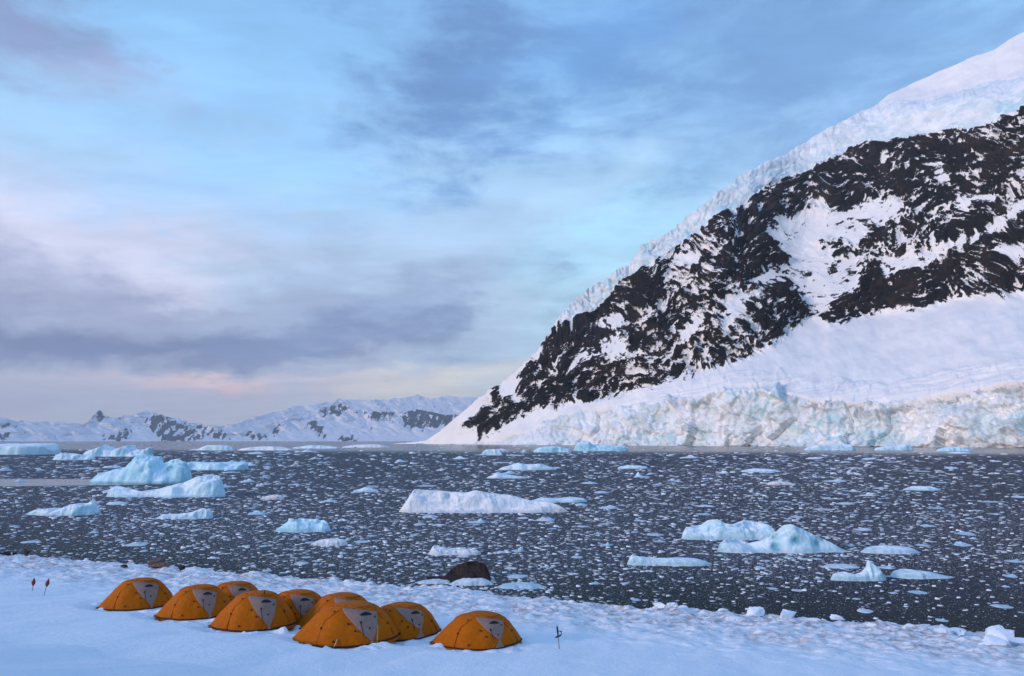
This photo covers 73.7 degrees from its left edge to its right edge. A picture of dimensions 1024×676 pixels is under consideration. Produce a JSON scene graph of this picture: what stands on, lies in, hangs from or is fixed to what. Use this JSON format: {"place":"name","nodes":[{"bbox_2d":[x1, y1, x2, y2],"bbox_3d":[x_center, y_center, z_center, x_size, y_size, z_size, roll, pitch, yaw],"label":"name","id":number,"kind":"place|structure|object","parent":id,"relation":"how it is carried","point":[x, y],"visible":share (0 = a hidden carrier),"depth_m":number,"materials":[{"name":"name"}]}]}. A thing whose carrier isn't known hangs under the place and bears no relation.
{"place":"outdoors","nodes":[
{"label":"outdoors","id":0,"kind":"place"},
{"bbox_2d":[0,398,457,440],"bbox_3d":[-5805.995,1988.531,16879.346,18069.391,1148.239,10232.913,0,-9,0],"label":"snowy ridge","id":1,"kind":"structure","parent":0,"point":[339,419],"depth_m":15857.92,"materials":[{"name":"snow"}]},
{"bbox_2d":[17,394,478,435],"bbox_3d":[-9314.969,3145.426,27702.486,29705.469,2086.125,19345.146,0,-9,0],"label":"distant mountain","id":2,"kind":"structure","parent":0,"point":[445,405],"depth_m":28781.46,"materials":[{"name":"snow"}]},
{"bbox_2d":[0,441,1023,637],"bbox_3d":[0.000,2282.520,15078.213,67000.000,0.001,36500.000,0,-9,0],"label":"water","id":3,"kind":"structure","parent":0,"point":[894,614],"depth_m":87.81,"materials":[{"name":"liquid"}]},
{"bbox_2d":[0,443,60,454],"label":"iceberg","id":4,"kind":"object","parent":3,"relation":"on","point":[30,449],"visible":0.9,"depth_m":502.29,"materials":[{"name":"ice"}]},
{"bbox_2d":[25,501,100,515],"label":"iceberg","id":5,"kind":"object","parent":3,"relation":"on","point":[89,508],"visible":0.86,"depth_m":93.01,"materials":[{"name":"ice"}]},
{"bbox_2d":[53,453,94,459],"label":"iceberg","id":6,"kind":"object","parent":3,"relation":"on","point":[67,456],"visible":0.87,"depth_m":359.76,"materials":[{"name":"ice"}]},
{"bbox_2d":[103,465,122,467],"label":"ice floe","id":7,"kind":"object","parent":3,"relation":"on","point":[114,466],"visible":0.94,"depth_m":254.41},
{"bbox_2d":[106,501,127,504],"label":"ice floe","id":8,"kind":"object","parent":3,"relation":"on","point":[115,503],"visible":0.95,"depth_m":108.44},
{"bbox_2d":[83,444,153,456],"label":"iceberg","id":9,"kind":"object","parent":3,"relation":"on","point":[105,450],"visible":0.74,"depth_m":438.11,"materials":[{"name":"ice"}]},
{"bbox_2d":[126,542,146,545],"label":"ice floe","id":10,"kind":"object","parent":3,"relation":"on","point":[137,544],"visible":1,"depth_m":66.17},
{"bbox_2d":[88,455,191,482],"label":"iceberg","id":11,"kind":"object","parent":3,"relation":"on","point":[146,469],"visible":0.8,"depth_m":167.38,"materials":[{"name":"ice"}]},
{"bbox_2d":[106,475,225,497],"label":"iceberg","id":12,"kind":"object","parent":3,"relation":"on","point":[207,486],"visible":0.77,"depth_m":123.49,"materials":[{"name":"ice"}]},
{"bbox_2d":[156,508,212,518],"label":"iceberg","id":13,"kind":"object","parent":3,"relation":"on","point":[203,513],"visible":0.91,"depth_m":88.72,"materials":[{"name":"ice"}]},
{"bbox_2d":[197,445,233,450],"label":"iceberg","id":14,"kind":"object","parent":3,"relation":"on","point":[215,448],"visible":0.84,"depth_m":717.16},
{"bbox_2d":[187,461,248,469],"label":"iceberg","id":15,"kind":"object","parent":3,"relation":"on","point":[194,465],"visible":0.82,"depth_m":236.82,"materials":[{"name":"ice"}]},
{"bbox_2d":[247,511,266,514],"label":"ice floe","id":16,"kind":"object","parent":3,"relation":"on","point":[257,513],"visible":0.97,"depth_m":93.73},
{"bbox_2d":[239,446,291,450],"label":"iceberg","id":17,"kind":"object","parent":3,"relation":"on","point":[267,448],"visible":0.88,"depth_m":719.00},
{"bbox_2d":[261,495,283,499],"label":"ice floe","id":18,"kind":"object","parent":3,"relation":"on","point":[273,497],"visible":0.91,"depth_m":117.50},
{"bbox_2d":[294,562,308,564],"bbox_3d":[-17.347,18.524,56.238,1.267,0.204,1.195,0,-9,-3],"label":"ice floe","id":19,"kind":"object","parent":3,"relation":"on","point":[301,563],"visible":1,"depth_m":56.05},
{"bbox_2d":[275,519,330,532],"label":"iceberg","id":20,"kind":"object","parent":3,"relation":"on","point":[302,525],"visible":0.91,"depth_m":76.10,"materials":[{"name":"ice"}]},
{"bbox_2d":[293,445,339,448],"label":"iceberg","id":21,"kind":"object","parent":3,"relation":"on","point":[316,447],"visible":0.91,"depth_m":897.74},
{"bbox_2d":[321,499,336,501],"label":"ice floe","id":22,"kind":"object","parent":3,"relation":"on","point":[329,500],"visible":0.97,"depth_m":113.59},
{"bbox_2d":[312,538,347,545],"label":"iceberg","id":23,"kind":"object","parent":3,"relation":"on","point":[332,542],"visible":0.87,"depth_m":65.91,"materials":[{"name":"ice"}]},
{"bbox_2d":[354,540,370,542],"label":"ice floe","id":24,"kind":"object","parent":3,"relation":"on","point":[363,541],"visible":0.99,"depth_m":68.13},
{"bbox_2d":[342,444,388,447],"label":"iceberg","id":25,"kind":"object","parent":3,"relation":"on","point":[369,446],"visible":0.88,"depth_m":1025.44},
{"bbox_2d":[353,487,377,491],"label":"iceberg","id":26,"kind":"object","parent":3,"relation":"on","point":[366,489],"visible":0.84,"depth_m":135.28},
{"bbox_2d":[422,515,437,517],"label":"ice floe","id":27,"kind":"object","parent":3,"relation":"on","point":[428,516],"visible":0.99,"depth_m":90.27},
{"bbox_2d":[415,579,449,583],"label":"ice slab","id":28,"kind":"structure","parent":3,"relation":"on","point":[436,581],"depth_m":48.44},
{"bbox_2d":[428,545,480,555],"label":"iceberg","id":29,"kind":"object","parent":3,"relation":"on","point":[437,550],"visible":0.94,"depth_m":60.67,"materials":[{"name":"ice"}]},
{"bbox_2d":[426,561,490,579],"bbox_3d":[-3.924,17.218,50.290,4.860,1.556,2.346,0,-9,0],"label":"shore boulder","id":30,"kind":"object","parent":3,"relation":"in","point":[473,569],"visible":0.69,"depth_m":49.91,"materials":[{"name":"stone"}]},
{"bbox_2d":[449,578,493,585],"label":"ice slab","id":31,"kind":"structure","parent":3,"relation":"on","point":[473,581],"depth_m":47.87,"materials":[{"name":"ice"}]},
{"bbox_2d":[468,518,485,522],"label":"ice floe","id":32,"kind":"object","parent":3,"relation":"on","point":[480,520],"visible":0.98,"depth_m":84.26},
{"bbox_2d":[399,489,567,512],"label":"iceberg","id":33,"kind":"object","parent":3,"relation":"on","point":[433,501],"visible":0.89,"depth_m":96.99,"materials":[{"name":"ice"}]},
{"bbox_2d":[481,449,501,454],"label":"iceberg","id":34,"kind":"object","parent":3,"relation":"on","point":[491,452],"visible":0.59,"depth_m":478.37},
{"bbox_2d":[487,472,528,478],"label":"iceberg","id":35,"kind":"object","parent":3,"relation":"on","point":[498,475],"visible":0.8,"depth_m":184.00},
{"bbox_2d":[0,443,1023,631],"bbox_3d":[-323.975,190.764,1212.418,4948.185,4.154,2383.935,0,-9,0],"label":"brash ice","id":36,"kind":"structure","parent":3,"relation":"on","point":[588,520],"depth_m":84.50,"materials":[{"name":"ice"}]},
{"bbox_2d":[507,574,527,577],"bbox_3d":[0.356,17.737,50.948,1.562,0.184,1.655,-4,-9,24],"label":"ice floe","id":37,"kind":"object","parent":3,"relation":"on","point":[516,576],"visible":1,"depth_m":50.69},
{"bbox_2d":[498,582,546,589],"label":"ice slab","id":38,"kind":"structure","parent":3,"relation":"on","point":[525,585],"depth_m":46.93,"materials":[{"name":"ice"}]},
{"bbox_2d":[498,463,556,469],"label":"iceberg","id":39,"kind":"object","parent":3,"relation":"on","point":[519,466],"visible":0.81,"depth_m":236.41,"materials":[{"name":"ice"}]},
{"bbox_2d":[537,517,554,520],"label":"ice floe","id":40,"kind":"object","parent":3,"relation":"on","point":[545,519],"visible":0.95,"depth_m":86.39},
{"bbox_2d":[533,446,570,451],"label":"iceberg","id":41,"kind":"object","parent":3,"relation":"on","point":[550,449],"visible":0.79,"depth_m":599.09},
{"bbox_2d":[532,497,586,502],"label":"iceberg","id":42,"kind":"object","parent":3,"relation":"on","point":[567,500],"visible":0.86,"depth_m":112.76,"materials":[{"name":"ice"}]},
{"bbox_2d":[573,441,627,450],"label":"iceberg","id":43,"kind":"object","parent":3,"relation":"on","point":[585,446],"visible":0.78,"depth_m":684.69,"materials":[{"name":"ice"}]},
{"bbox_2d":[599,505,616,508],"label":"ice floe","id":44,"kind":"object","parent":3,"relation":"on","point":[609,507],"visible":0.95,"depth_m":101.96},
{"bbox_2d":[617,465,647,468],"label":"iceberg","id":45,"kind":"object","parent":3,"relation":"on","point":[631,467],"visible":0.89,"depth_m":247.54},
{"bbox_2d":[634,472,648,477],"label":"ice floe","id":46,"kind":"object","parent":3,"relation":"on","point":[638,475],"visible":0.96,"depth_m":189.41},
{"bbox_2d":[646,533,663,535],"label":"ice floe","id":47,"kind":"object","parent":3,"relation":"on","point":[653,534],"visible":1,"depth_m":73.15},
{"bbox_2d":[627,555,711,565],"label":"iceberg","id":48,"kind":"object","parent":3,"relation":"on","point":[649,561],"visible":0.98,"depth_m":55.50,"materials":[{"name":"ice"}]},
{"bbox_2d":[680,455,698,457],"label":"ice floe","id":49,"kind":"object","parent":3,"relation":"on","point":[690,456],"visible":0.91,"depth_m":403.05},
{"bbox_2d":[681,519,775,539],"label":"iceberg","id":50,"kind":"object","parent":3,"relation":"on","point":[715,529],"visible":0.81,"depth_m":70.20,"materials":[{"name":"ice"}]},
{"bbox_2d":[741,468,780,471],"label":"iceberg","id":51,"kind":"object","parent":3,"relation":"on","point":[758,470],"visible":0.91,"depth_m":221.14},
{"bbox_2d":[767,481,795,484],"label":"iceberg","id":52,"kind":"object","parent":3,"relation":"on","point":[778,483],"visible":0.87,"depth_m":155.86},
{"bbox_2d":[717,524,851,553],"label":"iceberg","id":53,"kind":"object","parent":3,"relation":"on","point":[790,539],"visible":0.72,"depth_m":62.20,"materials":[{"name":"ice"}]},
{"bbox_2d":[804,444,855,450],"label":"iceberg","id":54,"kind":"object","parent":3,"relation":"on","point":[837,447],"visible":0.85,"depth_m":718.81,"materials":[{"name":"ice"}]},
{"bbox_2d":[825,479,846,481],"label":"ice floe","id":55,"kind":"object","parent":3,"relation":"on","point":[837,480],"visible":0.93,"depth_m":168.63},
{"bbox_2d":[821,563,859,568],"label":"iceberg","id":56,"kind":"object","parent":3,"relation":"on","point":[841,566],"visible":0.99,"depth_m":54.39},
{"bbox_2d":[836,502,853,504],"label":"ice floe","id":57,"kind":"object","parent":3,"relation":"on","point":[846,503],"visible":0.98,"depth_m":108.79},
{"bbox_2d":[830,560,885,580],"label":"iceberg","id":58,"kind":"object","parent":3,"relation":"on","point":[871,572],"visible":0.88,"depth_m":49.45,"materials":[{"name":"ice"}]},
{"bbox_2d":[853,528,871,530],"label":"ice floe","id":59,"kind":"object","parent":3,"relation":"on","point":[862,529],"visible":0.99,"depth_m":77.13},
{"bbox_2d":[857,608,873,612],"bbox_3d":[20.973,16.160,40.530,0.967,0.194,1.099,-2,-9,16],"label":"ice floe","id":60,"kind":"object","parent":3,"relation":"on","point":[862,610],"visible":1,"depth_m":40.39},
{"bbox_2d":[878,563,894,568],"bbox_3d":[29.799,18.139,54.383,1.272,0.430,0.971,-3,-9,22],"label":"ice floe","id":61,"kind":"object","parent":3,"relation":"on","point":[889,566],"visible":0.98,"depth_m":54.17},
{"bbox_2d":[861,545,920,553],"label":"iceberg","id":62,"kind":"object","parent":3,"relation":"on","point":[884,549],"visible":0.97,"depth_m":61.42,"materials":[{"name":"ice"}]},
{"bbox_2d":[874,443,913,450],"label":"iceberg","id":63,"kind":"object","parent":3,"relation":"on","point":[905,447],"visible":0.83,"depth_m":717.09,"materials":[{"name":"ice"}]},
{"bbox_2d":[907,590,927,593],"bbox_3d":[27.118,16.977,45.574,1.198,0.069,1.199,4,-10,-26],"label":"ice floe","id":64,"kind":"object","parent":3,"relation":"on","point":[915,591],"visible":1,"depth_m":45.45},
{"bbox_2d":[903,486,939,490],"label":"iceberg","id":65,"kind":"object","parent":3,"relation":"on","point":[924,488],"visible":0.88,"depth_m":139.50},
{"bbox_2d":[890,569,953,578],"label":"iceberg","id":66,"kind":"object","parent":3,"relation":"on","point":[908,573],"visible":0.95,"depth_m":50.28,"materials":[{"name":"ice"}]},
{"bbox_2d":[936,447,971,451],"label":"iceberg","id":67,"kind":"object","parent":3,"relation":"on","point":[953,449],"visible":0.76,"depth_m":652.84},
{"bbox_2d":[950,452,971,453],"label":"ice floe","id":68,"kind":"object","parent":3,"relation":"on","point":[960,453],"visible":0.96,"depth_m":544.45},
{"bbox_2d":[953,541,971,545],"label":"ice floe","id":69,"kind":"object","parent":3,"relation":"on","point":[958,543],"visible":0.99,"depth_m":66.05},
{"bbox_2d":[954,532,976,535],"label":"ice floe","id":70,"kind":"object","parent":3,"relation":"on","point":[965,533],"visible":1,"depth_m":73.90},
{"bbox_2d":[990,604,1013,607],"bbox_3d":[29.913,16.351,41.721,1.214,0.152,1.109,0,-9,-3],"label":"ice floe","id":71,"kind":"object","parent":3,"relation":"on","point":[1000,606],"visible":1,"depth_m":41.56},
{"bbox_2d":[1002,574,1017,577],"bbox_3d":[37.246,17.726,50.963,0.994,0.201,1.127,1,-9,-5],"label":"ice floe","id":72,"kind":"object","parent":3,"relation":"on","point":[1012,575],"visible":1,"depth_m":50.82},
{"bbox_2d":[1004,559,1022,562],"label":"ice floe","id":73,"kind":"object","parent":3,"relation":"on","point":[1016,561],"visible":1,"depth_m":57.06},
{"bbox_2d":[0,553,1023,675],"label":"snow ground","id":74,"kind":"structure","parent":0,"point":[63,626],"depth_m":25.68,"materials":[{"name":"snow"}]},
{"bbox_2d":[0,551,10,554],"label":"shore rock","id":75,"kind":"object","parent":74,"relation":"on","point":[6,553],"visible":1,"depth_m":56.58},
{"bbox_2d":[24,549,29,555],"bbox_3d":[-39.068,17.293,55.006,0.443,0.571,0.302,-4,-9,23],"label":"shore rock","id":76,"kind":"object","parent":74,"relation":"on","point":[26,552],"visible":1,"depth_m":54.92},
{"bbox_2d":[96,577,172,610],"bbox_3d":[-17.276,11.807,31.578,2.943,1.326,2.153,10,-13,-48],"label":"dome tent","id":77,"kind":"object","parent":74,"relation":"on","point":[141,593],"visible":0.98,"depth_m":30.97,"materials":[{"name":"orange fabric"}]},
{"bbox_2d":[133,582,158,604],"bbox_3d":[-16.725,11.650,31.123,1.056,1.033,0.592,4,-9,-23],"label":"door","id":78,"kind":"structure","parent":77,"relation":"in","point":[144,589],"depth_m":31.09,"materials":[{"name":"grey fabric"}]},
{"bbox_2d":[147,558,166,564],"bbox_3d":[-27.024,16.924,51.749,1.537,0.500,0.923,0,-9,0],"label":"shore rock","id":79,"kind":"object","parent":74,"relation":"on","point":[156,560],"visible":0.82,"depth_m":51.61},
{"bbox_2d":[148,562,171,567],"bbox_3d":[-25.890,16.703,50.272,1.664,0.335,1.066,0,-9,0],"label":"shore rock","id":80,"kind":"object","parent":74,"relation":"on","point":[160,564],"visible":1,"depth_m":49.89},
{"bbox_2d":[178,565,185,570],"bbox_3d":[-23.701,16.516,48.977,0.585,0.343,0.382,-3,-9,20],"label":"shore rock","id":81,"kind":"object","parent":74,"relation":"on","point":[181,567],"visible":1,"depth_m":48.89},
{"bbox_2d":[154,584,230,620],"bbox_3d":[-13.606,11.373,29.508,2.943,1.326,2.153,8,-12,-42],"label":"dome tent","id":82,"kind":"object","parent":74,"relation":"on","point":[199,602],"visible":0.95,"depth_m":28.88,"materials":[{"name":"orange fabric"}]},
{"bbox_2d":[193,589,216,614],"bbox_3d":[-13.095,11.194,28.989,0.979,1.009,0.562,3,-9,-17],"label":"door","id":83,"kind":"structure","parent":82,"relation":"in","point":[204,597],"depth_m":28.97,"materials":[{"name":"grey fabric"}]},
{"bbox_2d":[217,581,257,600],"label":"dome tent","id":84,"kind":"object","parent":74,"relation":"on","point":[231,590],"visible":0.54,"depth_m":31.23,"materials":[{"name":"orange fabric"}]},
{"bbox_2d":[228,585,249,597],"bbox_3d":[-12.460,11.763,31.058,0.948,0.964,0.521,2,-9,-15],"label":"door","id":85,"kind":"structure","parent":84,"relation":"in","point":[235,590],"depth_m":31.12,"materials":[{"name":"grey fabric"}]},
{"bbox_2d":[208,590,296,631],"bbox_3d":[-10.207,10.740,27.114,3.010,1.493,2.202,7,-11,-38],"label":"dome tent","id":86,"kind":"object","parent":74,"relation":"on","point":[257,610],"visible":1,"depth_m":26.50,"materials":[{"name":"orange fabric"}]},
{"bbox_2d":[249,596,276,626],"bbox_3d":[-9.734,10.610,26.548,1.061,1.088,0.595,2,-9,-13],"label":"door","id":87,"kind":"structure","parent":86,"relation":"in","point":[263,606],"depth_m":26.51,"materials":[{"name":"grey fabric"}]},
{"bbox_2d":[279,589,320,624],"bbox_3d":[-9.192,11.410,28.973,3.010,1.357,2.202,6,-10,-34],"label":"dome tent","id":88,"kind":"object","parent":74,"relation":"on","point":[300,602],"visible":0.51,"depth_m":28.45,"materials":[{"name":"orange fabric"}]},
{"bbox_2d":[290,594,313,616],"bbox_3d":[-8.761,11.215,28.364,0.983,1.032,0.565,1,-9,-9],"label":"door","id":89,"kind":"structure","parent":88,"relation":"in","point":[303,604],"depth_m":28.36,"materials":[{"name":"grey fabric"}]},
{"bbox_2d":[297,592,367,628],"bbox_3d":[-7.064,11.209,27.993,3.144,1.417,2.300,5,-10,-32],"label":"dome tent","id":90,"kind":"object","parent":74,"relation":"on","point":[319,605],"visible":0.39,"depth_m":27.68,"materials":[{"name":"orange fabric"}]},
{"bbox_2d":[334,598,350,602],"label":"door","id":91,"kind":"structure","parent":90,"relation":"in","point":[337,600],"depth_m":27.51,"materials":[{"name":"grey fabric"}]},
{"bbox_2d":[292,600,400,648],"bbox_3d":[-6.232,10.666,25.656,4.119,1.393,2.577,3,-9,-17],"label":"dome tent","id":92,"kind":"object","parent":74,"relation":"on","point":[350,624],"visible":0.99,"depth_m":24.89,"materials":[{"name":"orange fabric"}]},
{"bbox_2d":[343,608,377,640],"bbox_3d":[-5.540,10.470,24.975,1.273,1.084,0.715,3,-9,-17],"label":"door","id":93,"kind":"structure","parent":92,"relation":"in","point":[362,619],"depth_m":24.93,"materials":[{"name":"grey fabric"}]},
{"bbox_2d":[380,601,440,641],"bbox_3d":[-4.470,11.204,27.141,3.177,1.260,2.324,8,-12,-43],"label":"dome tent","id":94,"kind":"object","parent":74,"relation":"on","point":[413,620],"visible":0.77,"depth_m":26.60,"materials":[{"name":"orange fabric"}]},
{"bbox_2d":[396,608,423,630],"bbox_3d":[-3.945,10.938,26.579,1.069,0.790,0.586,3,-9,-19],"label":"door","id":95,"kind":"structure","parent":94,"relation":"in","point":[415,617],"depth_m":26.57,"materials":[{"name":"grey fabric"}]},
{"bbox_2d":[429,610,521,650],"bbox_3d":[-1.280,11.068,26.005,3.177,1.174,2.324,6,-11,-35],"label":"dome tent","id":96,"kind":"object","parent":74,"relation":"on","point":[480,630],"visible":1,"depth_m":25.36,"materials":[{"name":"orange fabric"}]},
{"bbox_2d":[476,617,503,639],"bbox_3d":[-0.801,10.809,25.408,1.072,0.736,0.639,2,-9,-10],"label":"door","id":97,"kind":"structure","parent":96,"relation":"in","point":[493,626],"depth_m":25.38,"materials":[{"name":"grey fabric"}]},
{"bbox_2d":[555,626,561,648],"bbox_3d":[1.690,10.931,24.804,0.253,0.900,0.077,-1,-9,7],"label":"trekking pole","id":98,"kind":"object","parent":74,"relation":"on","point":[558,635],"visible":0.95,"depth_m":24.80,"materials":[{"name":"metal"}]},
{"bbox_2d":[653,602,666,608],"bbox_3d":[8.291,15.002,38.158,0.907,0.412,0.458,-5,-10,31],"label":"ice block","id":99,"kind":"object","parent":74,"relation":"on","point":[659,605],"depth_m":38.03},
{"bbox_2d":[667,602,677,609],"bbox_3d":[8.867,14.691,37.395,0.774,0.488,0.587,8,-12,-43],"label":"ice block","id":100,"kind":"object","parent":74,"relation":"on","point":[673,606],"depth_m":37.23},
{"bbox_2d":[746,606,764,616],"bbox_3d":[13.145,14.788,36.831,0.950,0.529,0.709,5,-10,-31],"label":"ice block","id":101,"kind":"object","parent":74,"relation":"on","point":[759,611],"depth_m":36.70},
{"bbox_2d":[780,609,796,618],"bbox_3d":[14.563,14.665,36.183,0.784,0.437,1.472,-6,-10,34],"label":"ice block","id":102,"kind":"object","parent":74,"relation":"on","point":[786,614],"depth_m":35.90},
{"bbox_2d":[808,618,820,621],"bbox_3d":[15.266,14.245,34.590,0.450,0.163,0.719,7,-11,-40],"label":"ice block","id":103,"kind":"object","parent":74,"relation":"on","point":[816,619],"depth_m":34.37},
{"bbox_2d":[830,614,844,619],"bbox_3d":[16.816,14.450,35.380,0.829,0.295,0.448,0,-9,-1],"label":"ice block","id":104,"kind":"object","parent":74,"relation":"on","point":[834,617],"depth_m":35.20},
{"bbox_2d":[866,623,875,626],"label":"ice block","id":105,"kind":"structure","parent":74,"relation":"on","point":[871,625],"depth_m":33.58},
{"bbox_2d":[902,626,913,630],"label":"ice block","id":106,"kind":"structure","parent":74,"relation":"on","point":[907,627],"depth_m":32.50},
{"bbox_2d":[934,627,948,634],"bbox_3d":[19.940,13.617,31.734,0.564,0.328,0.424,-6,-11,37],"label":"ice block","id":107,"kind":"object","parent":74,"relation":"on","point":[940,630],"depth_m":31.62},
{"bbox_2d":[947,627,966,636],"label":"ice block","id":108,"kind":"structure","parent":74,"relation":"on","point":[957,631],"depth_m":32.16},
{"bbox_2d":[978,635,1006,645],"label":"ice block","id":109,"kind":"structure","parent":74,"relation":"on","point":[990,640],"depth_m":29.50,"materials":[{"name":"ice"}]},
{"bbox_2d":[984,625,1013,642],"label":"ice block","id":110,"kind":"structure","parent":74,"relation":"on","point":[999,631],"depth_m":31.88,"materials":[{"name":"ice"}]},
{"bbox_2d":[1008,637,1023,645],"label":"ice block","id":111,"kind":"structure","parent":74,"relation":"on","point":[1015,641],"depth_m":30.25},
{"bbox_2d":[0,0,1023,425],"label":"sky","id":112,"kind":"structure","parent":0,"point":[213,212],"materials":[{"name":"blue"}]},
{"bbox_2d":[396,32,1023,443],"bbox_3d":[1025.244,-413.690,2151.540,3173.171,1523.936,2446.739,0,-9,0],"label":"mountain","id":113,"kind":"structure","parent":0,"point":[884,272],"depth_m":1677.65,"materials":[{"name":"snow"}]},
{"bbox_2d":[560,74,1023,323],"bbox_3d":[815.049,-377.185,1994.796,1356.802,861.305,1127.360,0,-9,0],"label":"hanging glacier","id":114,"kind":"object","parent":113,"relation":"on","point":[977,105],"visible":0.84,"depth_m":1985.95,"materials":[{"name":"ice"}]},
{"bbox_2d":[400,381,1023,447],"bbox_3d":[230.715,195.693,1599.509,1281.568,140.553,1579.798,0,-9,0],"label":"glacier cliff","id":115,"kind":"structure","parent":0,"point":[776,415],"depth_m":1283.66,"materials":[{"name":"ice"}]}
]}

